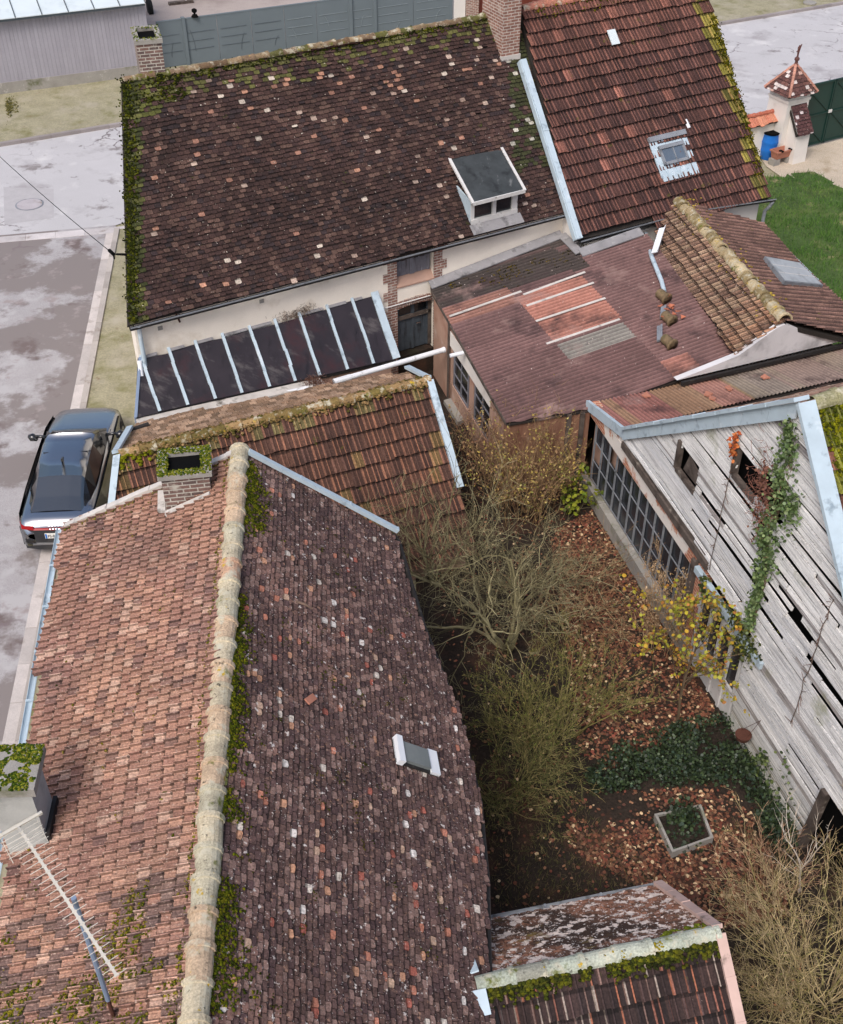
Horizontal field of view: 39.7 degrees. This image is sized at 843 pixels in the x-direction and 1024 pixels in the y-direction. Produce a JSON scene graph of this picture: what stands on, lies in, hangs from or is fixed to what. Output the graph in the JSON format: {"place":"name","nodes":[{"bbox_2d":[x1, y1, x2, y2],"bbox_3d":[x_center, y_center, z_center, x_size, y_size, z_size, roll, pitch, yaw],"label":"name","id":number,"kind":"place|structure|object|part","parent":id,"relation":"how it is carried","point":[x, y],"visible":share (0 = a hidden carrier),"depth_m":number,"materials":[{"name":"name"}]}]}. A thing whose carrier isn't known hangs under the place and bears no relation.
{"place":"outdoors","nodes":[
{"label":"outdoors","id":0,"kind":"place"},
{"bbox_2d":[0,225,115,744],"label":"street","id":1,"kind":"structure","parent":0,"point":[47,287],"depth_m":31.52,"materials":[{"name":"grey asphalt"}]},
{"bbox_2d":[2,233,112,744],"bbox_3d":[-7.669,3.980,21.923,0.260,0.068,41.378,-4,40,-5],"label":"channel","id":2,"kind":"object","parent":1,"relation":"on","point":[11,726],"visible":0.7,"depth_m":24.74,"materials":[{"name":"concrete"}]},
{"bbox_2d":[0,226,124,242],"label":"channel crossing","id":3,"kind":"object","parent":1,"relation":"on","point":[56,235],"visible":0.58,"depth_m":37.53,"materials":[{"name":"grey concrete"}]},
{"bbox_2d":[19,407,125,548],"bbox_3d":[-8.075,-1.128,26.916,2.249,1.460,5.012,0,40,0],"label":"parked car","id":4,"kind":"object","parent":1,"relation":"on","point":[69,476],"visible":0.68,"depth_m":25.89,"materials":[{"name":"paint"}]},
{"bbox_3d":[-8.865,-0.955,26.957,0.090,0.740,4.000,-2,40,-3],"label":"door","id":5,"kind":"part","parent":4,"relation":"part of","materials":[{"name":"black paint"}]},
{"bbox_3d":[-8.625,-1.073,26.251,0.207,0.480,3.132,-3,40,-4],"label":"side window","id":6,"kind":"part","parent":4,"relation":"part of","materials":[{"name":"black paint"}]},
{"bbox_3d":[-7.880,-0.385,25.398,1.172,0.390,0.926,0,39,0],"label":"rear window","id":7,"kind":"part","parent":4,"relation":"part of","materials":[{"name":"black glass"}]},
{"bbox_3d":[-7.354,-1.129,26.320,0.207,0.480,3.132,-2,40,-3],"label":"side window","id":8,"kind":"part","parent":4,"relation":"part of","materials":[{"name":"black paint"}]},
{"bbox_3d":[-7.181,-1.029,27.047,0.090,0.740,4.000,-3,40,-3],"label":"door","id":9,"kind":"part","parent":4,"relation":"part of","materials":[{"name":"black paint"}]},
{"bbox_2d":[0,229,136,906],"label":"verge","id":10,"kind":"structure","parent":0,"point":[114,380],"depth_m":31.59,"materials":[{"name":"beige plant"}]},
{"bbox_2d":[145,0,317,58],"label":"pavement","id":11,"kind":"structure","parent":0,"point":[163,10],"depth_m":56.02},
{"bbox_2d":[146,0,153,14],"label":"tyre","id":12,"kind":"object","parent":11,"relation":"on","point":[149,5],"visible":0.99,"depth_m":54.90,"materials":[{"name":"rubber"}]},
{"bbox_2d":[168,0,193,5],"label":"beam","id":13,"kind":"structure","parent":11,"relation":"on","point":[179,2],"depth_m":56.36,"materials":[{"name":"brown wood"}]},
{"bbox_2d":[156,0,452,67],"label":"metal fence","id":14,"kind":"object","parent":11,"relation":"on","point":[188,40],"visible":0.87,"depth_m":50.56,"materials":[{"name":"grey metal"}]},
{"bbox_2d":[191,8,197,17],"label":"gate lamp","id":15,"kind":"object","parent":14,"relation":"on","point":[194,11],"visible":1,"depth_m":48.66,"materials":[{"name":"black metal"}]},
{"bbox_2d":[0,5,842,234],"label":"road","id":16,"kind":"structure","parent":0,"point":[80,174],"depth_m":43.33,"materials":[{"name":"grey asphalt"}]},
{"bbox_2d":[3,187,53,224],"bbox_3d":[-13.244,-10.464,39.412,1.660,0.001,3.035,-10,41,-12],"label":"asphalt patch","id":17,"kind":"object","parent":16,"relation":"on","point":[13,196],"visible":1,"depth_m":39.22,"materials":[{"name":"grey asphalt"}]},
{"bbox_2d":[15,198,43,209],"bbox_3d":[-13.196,-10.360,39.275,0.940,0.012,0.940,0,40,0],"label":"manhole cover","id":18,"kind":"object","parent":17,"relation":"on","point":[30,204],"visible":1,"depth_m":39.25,"materials":[{"name":"metal"}]},
{"bbox_2d":[0,0,842,141],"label":"verge","id":19,"kind":"structure","parent":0,"point":[57,109],"depth_m":46.41,"materials":[{"name":"green plant"}]},
{"bbox_2d":[4,94,24,124],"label":"verge weed","id":20,"kind":"object","parent":19,"relation":"on","point":[9,107],"visible":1,"depth_m":46.04,"materials":[{"name":"green plant"}]},
{"bbox_2d":[452,0,465,18],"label":"wall pillar","id":21,"kind":"structure","parent":19,"relation":"on","point":[458,8],"depth_m":53.36,"materials":[{"name":"beige paint"}]},
{"bbox_2d":[465,0,537,16],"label":"brick house","id":22,"kind":"structure","parent":19,"relation":"on","point":[473,7],"depth_m":53.63,"materials":[{"name":"brown brick"}]},
{"bbox_2d":[479,0,537,13],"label":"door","id":23,"kind":"structure","parent":22,"relation":"in","point":[480,1],"depth_m":53.99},
{"bbox_2d":[803,0,816,4],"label":"cover disc","id":24,"kind":"object","parent":19,"relation":"on","point":[808,2],"visible":1,"depth_m":56.43,"materials":[{"name":"concrete"}]},
{"bbox_2d":[116,137,842,589],"bbox_3d":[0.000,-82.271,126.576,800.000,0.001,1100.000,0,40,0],"label":"ground","id":25,"kind":"structure","parent":0,"point":[768,171],"depth_m":41.31,"materials":[{"name":"brown soil"}]},
{"bbox_2d":[0,227,119,831],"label":"kerb","id":26,"kind":"structure","parent":25,"relation":"on","point":[91,363],"depth_m":31.58,"materials":[{"name":"concrete"}]},
{"bbox_2d":[0,0,146,93],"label":"clad building","id":27,"kind":"structure","parent":25,"relation":"on","point":[44,44],"depth_m":46.93,"materials":[{"name":"metal"}]},
{"bbox_2d":[0,442,499,1023],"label":"front house","id":28,"kind":"structure","parent":25,"relation":"on","point":[236,828],"depth_m":14.75,"materials":[{"name":"brown tile"}]},
{"bbox_2d":[0,811,125,1017],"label":"tv aerial","id":29,"kind":"object","parent":28,"relation":"attached to","point":[87,934],"visible":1,"depth_m":10.83,"materials":[{"name":"metal"}]},
{"bbox_2d":[296,600,312,608],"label":"branch","id":30,"kind":"object","parent":28,"relation":"on","point":[304,604],"visible":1,"depth_m":16.92,"materials":[{"name":"brown plant"}]},
{"bbox_2d":[304,693,316,704],"bbox_3d":[-1.487,2.513,15.676,0.096,0.138,0.211,19,43,21],"label":"loose tile","id":31,"kind":"object","parent":28,"relation":"on","point":[310,699],"visible":1,"depth_m":15.66,"materials":[{"name":"ceramic"}]},
{"bbox_2d":[134,291,399,424],"bbox_3d":[-3.728,-3.039,28.260,6.738,2.838,1.478,-20,43,-22],"label":"lean to","id":32,"kind":"object","parent":25,"relation":"on","point":[343,338],"visible":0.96,"depth_m":27.86,"materials":[{"name":"glass"}]},
{"bbox_2d":[272,304,321,321],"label":"dry wall weed","id":33,"kind":"object","parent":32,"relation":"on","point":[290,316],"visible":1,"depth_m":28.15,"materials":[{"name":"brown plant"}]},
{"bbox_2d":[287,385,307,390],"bbox_3d":[-3.353,-2.801,27.823,1.368,0.160,0.130,-14,42,-17],"label":"drain pipe","id":34,"kind":"object","parent":32,"relation":"on","point":[301,388],"visible":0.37,"depth_m":27.90,"materials":[{"name":"white plastic"}]},
{"bbox_2d":[298,371,333,385],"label":"twig clump","id":35,"kind":"object","parent":32,"relation":"on","point":[311,381],"visible":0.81,"depth_m":28.08,"materials":[{"name":"brown plant"}]},
{"bbox_2d":[107,365,476,579],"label":"tiled shed","id":36,"kind":"structure","parent":25,"relation":"on","point":[355,441],"depth_m":24.56,"materials":[{"name":"tile"}]},
{"bbox_2d":[115,0,565,375],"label":"long house","id":37,"kind":"structure","parent":25,"relation":"on","point":[397,169],"depth_m":28.27,"materials":[{"name":"tile"}]},
{"bbox_2d":[113,253,125,258],"bbox_3d":[-6.791,-5.755,26.248,0.305,0.146,0.060,3,40,4],"label":"cable bracket","id":38,"kind":"object","parent":37,"relation":"attached to","point":[121,254],"visible":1,"depth_m":26.20,"materials":[{"name":"black metal"}]},
{"bbox_2d":[0,157,114,255],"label":"overhead cable","id":39,"kind":"object","parent":38,"relation":"attached to","point":[110,251],"visible":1,"depth_m":28.08,"materials":[{"name":"black rubber"}]},
{"bbox_2d":[332,347,445,383],"bbox_3d":[-0.769,-3.614,28.755,3.078,0.150,0.150,-19,43,-22],"label":"drain pipe","id":40,"kind":"object","parent":37,"relation":"attached to","point":[387,366],"visible":0.92,"depth_m":28.68,"materials":[{"name":"white plastic"}]},
{"bbox_2d":[397,300,431,350],"bbox_3d":[-0.221,-4.906,30.373,1.065,1.456,0.120,-20,43,-22],"label":"door","id":41,"kind":"structure","parent":37,"relation":"in","point":[414,320],"depth_m":30.45,"materials":[{"name":"grey wood"}]},
{"bbox_2d":[0,1,842,146],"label":"kerb","id":42,"kind":"structure","parent":25,"relation":"on","point":[85,130],"depth_m":44.44,"materials":[{"name":"concrete"}]},
{"bbox_2d":[428,227,732,492],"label":"corrugated shed","id":43,"kind":"structure","parent":25,"relation":"on","point":[512,322],"depth_m":28.13,"materials":[{"name":"red metal"}]},
{"bbox_2d":[453,356,469,407],"bbox_3d":[0.994,-3.333,29.040,0.040,1.100,1.100,-11,41,-14],"label":"window","id":44,"kind":"structure","parent":43,"relation":"in","point":[461,379],"depth_m":29.10,"materials":[{"name":"grey paint"}]},
{"bbox_2d":[473,385,489,440],"bbox_3d":[1.460,-2.399,27.907,0.040,1.100,1.100,-11,41,-14],"label":"window","id":45,"kind":"structure","parent":43,"relation":"in","point":[478,398],"depth_m":28.01,"materials":[{"name":"grey paint"}]},
{"bbox_2d":[644,232,666,291],"bbox_3d":[5.930,-6.496,29.983,0.258,0.513,3.391,1,40,1],"label":"rain pipe","id":46,"kind":"object","parent":43,"relation":"attached to","point":[657,271],"visible":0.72,"depth_m":29.20,"materials":[{"name":"metal"}]},
{"bbox_2d":[651,225,665,253],"bbox_3d":[6.097,-7.019,30.004,0.149,0.269,1.201,12,41,14],"label":"white plastic pipe piece","id":47,"kind":"object","parent":46,"relation":"on","point":[657,242],"visible":1,"depth_m":29.99,"materials":[{"name":"white plastic"}]},
{"bbox_2d":[657,324,661,341],"bbox_3d":[5.629,-4.233,27.584,0.131,0.158,0.637,5,40,6],"label":"trough piece","id":48,"kind":"object","parent":43,"relation":"on","point":[659,331],"visible":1,"depth_m":27.55,"materials":[{"name":"grey metal"}]},
{"bbox_2d":[660,305,665,318],"bbox_3d":[5.824,-4.830,28.140,0.126,0.143,0.516,7,40,9],"label":"trough piece","id":49,"kind":"object","parent":43,"relation":"on","point":[662,309],"visible":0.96,"depth_m":28.15,"materials":[{"name":"grey metal"}]},
{"bbox_2d":[655,289,671,304],"bbox_3d":[5.908,-5.278,28.548,0.310,0.304,0.358,-21,44,-23],"label":"sandbag","id":50,"kind":"object","parent":43,"relation":"on","point":[664,296],"visible":1,"depth_m":28.45,"materials":[{"name":"beige fabric"}]},
{"bbox_2d":[660,334,677,350],"bbox_3d":[5.776,-3.978,27.309,0.310,0.304,0.358,-21,44,-23],"label":"sandbag","id":51,"kind":"object","parent":43,"relation":"on","point":[668,342],"visible":1,"depth_m":27.22,"materials":[{"name":"beige fabric"}]},
{"bbox_2d":[661,310,677,326],"bbox_3d":[5.907,-4.633,27.927,0.310,0.304,0.358,-21,44,-23],"label":"clay pot","id":52,"kind":"object","parent":43,"relation":"on","point":[669,318],"visible":1,"depth_m":27.83,"materials":[{"name":"beige ceramic"}]},
{"bbox_2d":[658,303,685,318],"bbox_3d":[6.023,-4.867,28.092,0.616,0.174,0.594,0,40,0],"label":"broken tile","id":53,"kind":"object","parent":43,"relation":"on","point":[671,306],"visible":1,"depth_m":28.08,"materials":[{"name":"ceramic"}]},
{"bbox_2d":[517,0,776,254],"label":"house wing","id":54,"kind":"structure","parent":25,"relation":"on","point":[642,121],"depth_m":31.39,"materials":[{"name":"brown tile"}]},
{"bbox_2d":[579,383,842,893],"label":"barn","id":55,"kind":"structure","parent":25,"relation":"on","point":[666,479],"depth_m":19.93,"materials":[{"name":"wood"}]},
{"bbox_2d":[590,424,689,604],"bbox_3d":[4.567,0.072,24.721,0.069,1.600,4.820,-10,41,-12],"label":"window","id":56,"kind":"structure","parent":55,"relation":"in","point":[624,497],"depth_m":24.77,"materials":[{"name":"grey metal"}]},
{"bbox_2d":[688,594,744,719],"bbox_3d":[5.545,2.719,21.958,0.080,1.970,1.681,-10,41,-12],"label":"door","id":57,"kind":"structure","parent":55,"relation":"in","point":[716,691],"depth_m":21.88,"materials":[{"name":"white paint"}]},
{"bbox_2d":[706,435,738,569],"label":"dead vine","id":58,"kind":"object","parent":55,"relation":"hanging from","point":[721,511],"visible":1,"depth_m":20.58,"materials":[{"name":"brown plant"}]},
{"bbox_2d":[698,573,762,670],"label":"door ivy","id":59,"kind":"object","parent":55,"relation":"attached to","point":[742,633],"depth_m":20.61,"materials":[{"name":"green plant"}]},
{"bbox_2d":[726,431,741,462],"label":"orange vine","id":60,"kind":"object","parent":55,"relation":"attached to","point":[734,443],"visible":1,"depth_m":19.59,"materials":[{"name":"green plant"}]},
{"bbox_2d":[735,720,760,742],"bbox_3d":[5.780,3.853,20.794,0.310,0.662,0.299,-10,40,-12],"label":"hanging pot","id":61,"kind":"object","parent":55,"relation":"hanging from","point":[743,735],"visible":1,"depth_m":20.88,"materials":[{"name":"ceramic"}]},
{"bbox_2d":[741,424,787,557],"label":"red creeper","id":62,"kind":"object","parent":55,"relation":"attached to","point":[761,484],"visible":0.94,"depth_m":18.98,"materials":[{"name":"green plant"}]},
{"bbox_2d":[742,746,794,833],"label":"wall creeper","id":63,"kind":"object","parent":55,"relation":"attached to","point":[761,759],"depth_m":20.45,"materials":[{"name":"green plant"}]},
{"bbox_2d":[740,415,804,633],"bbox_3d":[5.639,0.419,18.887,0.329,4.406,1.253,-9,40,-11],"label":"wall ivy","id":64,"kind":"object","parent":55,"relation":"attached to","point":[756,594],"depth_m":18.65,"materials":[{"name":"green plant"}]},
{"bbox_2d":[785,593,833,723],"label":"dead vine","id":65,"kind":"object","parent":55,"relation":"hanging from","point":[817,641],"visible":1,"depth_m":18.42,"materials":[{"name":"brown plant"}]},
{"bbox_2d":[589,343,842,529],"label":"corrugated lean to","id":66,"kind":"object","parent":25,"relation":"on","point":[802,374],"visible":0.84,"depth_m":25.94,"materials":[{"name":"brown metal"}]},
{"bbox_2d":[642,392,650,397],"bbox_3d":[5.005,-2.595,25.956,0.151,0.049,0.166,-25,46,-27],"label":"tile shard","id":67,"kind":"object","parent":66,"relation":"on","point":[645,395],"visible":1,"depth_m":25.94,"materials":[{"name":"ceramic"}]},
{"bbox_2d":[704,391,712,396],"bbox_3d":[6.307,-2.593,25.635,0.164,0.049,0.155,19,43,21],"label":"tile shard","id":68,"kind":"object","parent":66,"relation":"on","point":[707,393],"visible":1,"depth_m":25.63,"materials":[{"name":"ceramic"}]},
{"bbox_2d":[725,385,731,390],"bbox_3d":[6.828,-2.752,25.864,0.160,0.049,0.157,-21,44,-24],"label":"tile shard","id":69,"kind":"object","parent":66,"relation":"on","point":[728,387],"visible":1,"depth_m":25.84,"materials":[{"name":"ceramic"}]},
{"bbox_2d":[760,374,769,378],"bbox_3d":[7.754,-3.042,26.309,0.152,0.049,0.166,-26,46,-28],"label":"tile shard","id":70,"kind":"object","parent":66,"relation":"on","point":[764,376],"visible":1,"depth_m":26.31,"materials":[{"name":"ceramic"}]},
{"bbox_2d":[654,189,842,385],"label":"tiled annex","id":71,"kind":"object","parent":25,"relation":"on","point":[760,291],"visible":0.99,"depth_m":28.41,"materials":[{"name":"red tile"}]},
{"bbox_2d":[747,109,777,155],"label":"boundary wall","id":72,"kind":"structure","parent":25,"relation":"on","point":[762,122],"depth_m":41.39,"materials":[{"name":"orange tile"}]},
{"bbox_2d":[416,370,842,1023],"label":"garden soil","id":73,"kind":"structure","parent":0,"point":[482,754],"depth_m":21.07,"materials":[{"name":"brown soil"}]},
{"bbox_2d":[373,405,523,595],"bbox_3d":[0.496,0.119,23.111,3.133,4.437,2.895,0,40,0],"label":"bare sapling","id":74,"kind":"object","parent":73,"relation":"on","point":[422,552],"visible":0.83,"depth_m":23.37,"materials":[{"name":"brown plant"}]},
{"bbox_2d":[444,398,463,424],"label":"concrete slab","id":75,"kind":"structure","parent":73,"relation":"on","point":[452,405],"depth_m":29.67,"materials":[{"name":"grey concrete"}]},
{"bbox_2d":[444,397,531,482],"bbox_3d":[1.258,-1.585,26.899,2.453,2.239,2.477,-12,41,-14],"label":"brown thicket","id":76,"kind":"object","parent":73,"relation":"on","point":[471,440],"visible":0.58,"depth_m":27.03,"materials":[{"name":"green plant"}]},
{"bbox_2d":[361,470,651,740],"bbox_3d":[1.113,0.980,21.826,7.908,4.787,5.353,0,40,0],"label":"bare bush","id":77,"kind":"object","parent":73,"relation":"on","point":[516,615],"visible":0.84,"depth_m":22.27,"materials":[{"name":"brown plant"}]},
{"bbox_2d":[448,374,593,535],"bbox_3d":[2.013,-1.216,25.761,3.537,3.117,3.450,-10,40,-12],"label":"tan thicket","id":78,"kind":"object","parent":73,"relation":"on","point":[546,469],"visible":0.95,"depth_m":25.63,"materials":[{"name":"brown plant"}]},
{"bbox_2d":[471,675,603,861],"bbox_3d":[1.664,4.155,20.188,3.154,1.921,3.032,21,44,23],"label":"dark bush","id":79,"kind":"object","parent":73,"relation":"on","point":[528,780],"visible":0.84,"depth_m":20.01,"materials":[{"name":"green plant"}]},
{"bbox_2d":[466,512,662,661],"bbox_3d":[2.885,1.250,23.389,4.082,2.330,3.462,0,40,0],"label":"bramble","id":80,"kind":"object","parent":73,"relation":"on","point":[590,579],"visible":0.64,"depth_m":23.21,"materials":[{"name":"brown plant"}]},
{"bbox_2d":[456,593,681,769],"bbox_3d":[2.308,3.085,21.002,4.135,2.537,3.015,-27,47,-29],"label":"olive bush","id":81,"kind":"object","parent":73,"relation":"on","point":[530,727],"visible":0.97,"depth_m":21.04,"materials":[{"name":"green plant"}]},
{"bbox_2d":[551,461,603,515],"bbox_3d":[3.519,-0.530,26.389,1.256,1.256,1.281,-31,49,-32],"label":"green laurel","id":82,"kind":"object","parent":73,"relation":"on","point":[573,504],"visible":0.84,"depth_m":26.34,"materials":[{"name":"green plant"}]},
{"bbox_2d":[469,880,746,1023],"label":"outbuilding","id":83,"kind":"structure","parent":73,"relation":"on","point":[656,952],"depth_m":14.48,"materials":[{"name":"tile"}]},
{"bbox_2d":[435,432,788,928],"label":"leaf litter","id":84,"kind":"object","parent":73,"relation":"on","point":[674,876],"visible":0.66,"depth_m":21.50,"materials":[{"name":"brown plant"}]},
{"bbox_2d":[481,793,798,915],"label":"rough grass","id":85,"kind":"structure","parent":73,"relation":"on","point":[569,862],"depth_m":19.58,"materials":[{"name":"brown plant"}]},
{"bbox_2d":[633,535,692,656],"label":"dry weed","id":86,"kind":"object","parent":73,"relation":"on","point":[656,618],"visible":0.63,"depth_m":22.75,"materials":[{"name":"brown plant"}]},
{"bbox_2d":[653,804,713,857],"bbox_3d":[4.532,5.461,19.976,0.872,0.180,0.794,-9,40,-10],"label":"planter bed","id":87,"kind":"object","parent":73,"relation":"on","point":[659,819],"visible":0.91,"depth_m":19.88,"materials":[{"name":"concrete"}]},
{"bbox_2d":[651,795,723,855],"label":"planter ivy","id":88,"kind":"object","parent":87,"relation":"in","point":[684,814],"visible":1,"depth_m":19.98,"materials":[{"name":"green plant"}]},
{"bbox_2d":[583,711,802,855],"bbox_3d":[4.705,4.966,20.526,3.271,0.329,3.203,-9,40,-11],"label":"ivy ground cover","id":89,"kind":"object","parent":73,"relation":"on","point":[702,769],"visible":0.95,"depth_m":20.93,"materials":[{"name":"green plant"}]},
{"bbox_2d":[611,570,779,722],"bbox_3d":[4.852,2.488,21.102,2.993,3.316,2.250,25,45,27],"label":"yellow sapling","id":90,"kind":"object","parent":73,"relation":"on","point":[683,658],"visible":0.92,"depth_m":21.02,"materials":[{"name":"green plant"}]},
{"bbox_2d":[691,783,842,1023],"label":"dry brush","id":91,"kind":"object","parent":73,"relation":"on","point":[781,1006],"visible":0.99,"depth_m":17.17,"materials":[{"name":"brown plant"}]},
{"bbox_2d":[711,799,840,926],"bbox_3d":[5.749,5.635,18.602,2.172,1.648,2.202,0,40,0],"label":"brush","id":92,"kind":"object","parent":73,"relation":"on","point":[770,861],"visible":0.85,"depth_m":19.00,"materials":[{"name":"brown plant"}]},
{"bbox_2d":[762,788,830,892],"bbox_3d":[5.800,5.273,18.335,1.046,2.547,0.807,-7,40,-8],"label":"pale sapling","id":93,"kind":"object","parent":73,"relation":"on","point":[805,863],"visible":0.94,"depth_m":18.27,"materials":[{"name":"beige plant"}]},
{"bbox_2d":[756,170,842,344],"bbox_3d":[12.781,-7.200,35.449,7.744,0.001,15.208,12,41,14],"label":"lawn","id":94,"kind":"structure","parent":0,"point":[806,216],"depth_m":38.45,"materials":[{"name":"green plant"}]},
{"bbox_2d":[762,138,842,187],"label":"gravel court","id":95,"kind":"object","parent":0,"point":[825,158],"visible":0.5,"depth_m":41.90,"materials":[{"name":"beige gravel"}]},
{"bbox_2d":[760,130,779,160],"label":"plastic drum","id":96,"kind":"object","parent":95,"relation":"on","point":[770,140],"visible":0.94,"depth_m":41.70,"materials":[{"name":"blue plastic"}]},
{"bbox_2d":[768,157,780,166],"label":"stone block","id":97,"kind":"object","parent":95,"relation":"on","point":[773,162],"depth_m":41.70,"materials":[{"name":"stone"}]},
{"bbox_2d":[770,146,791,159],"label":"planter trough","id":98,"kind":"object","parent":97,"relation":"on","point":[780,152],"visible":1,"depth_m":41.62,"materials":[{"name":"ceramic"}]},
{"bbox_2d":[781,157,788,162],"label":"stone block","id":99,"kind":"object","parent":95,"relation":"on","point":[785,159],"depth_m":41.90,"materials":[{"name":"stone"}]},
{"bbox_2d":[764,44,818,164],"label":"gate pillar","id":100,"kind":"structure","parent":95,"relation":"on","point":[792,88],"depth_m":41.09,"materials":[{"name":"plaster"},{"name":"red-brown roof tile"}]},
{"bbox_2d":[808,77,842,145],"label":"green gate","id":101,"kind":"structure","parent":100,"relation":"attached to","point":[825,106],"depth_m":42.45,"materials":[{"name":"metal"}]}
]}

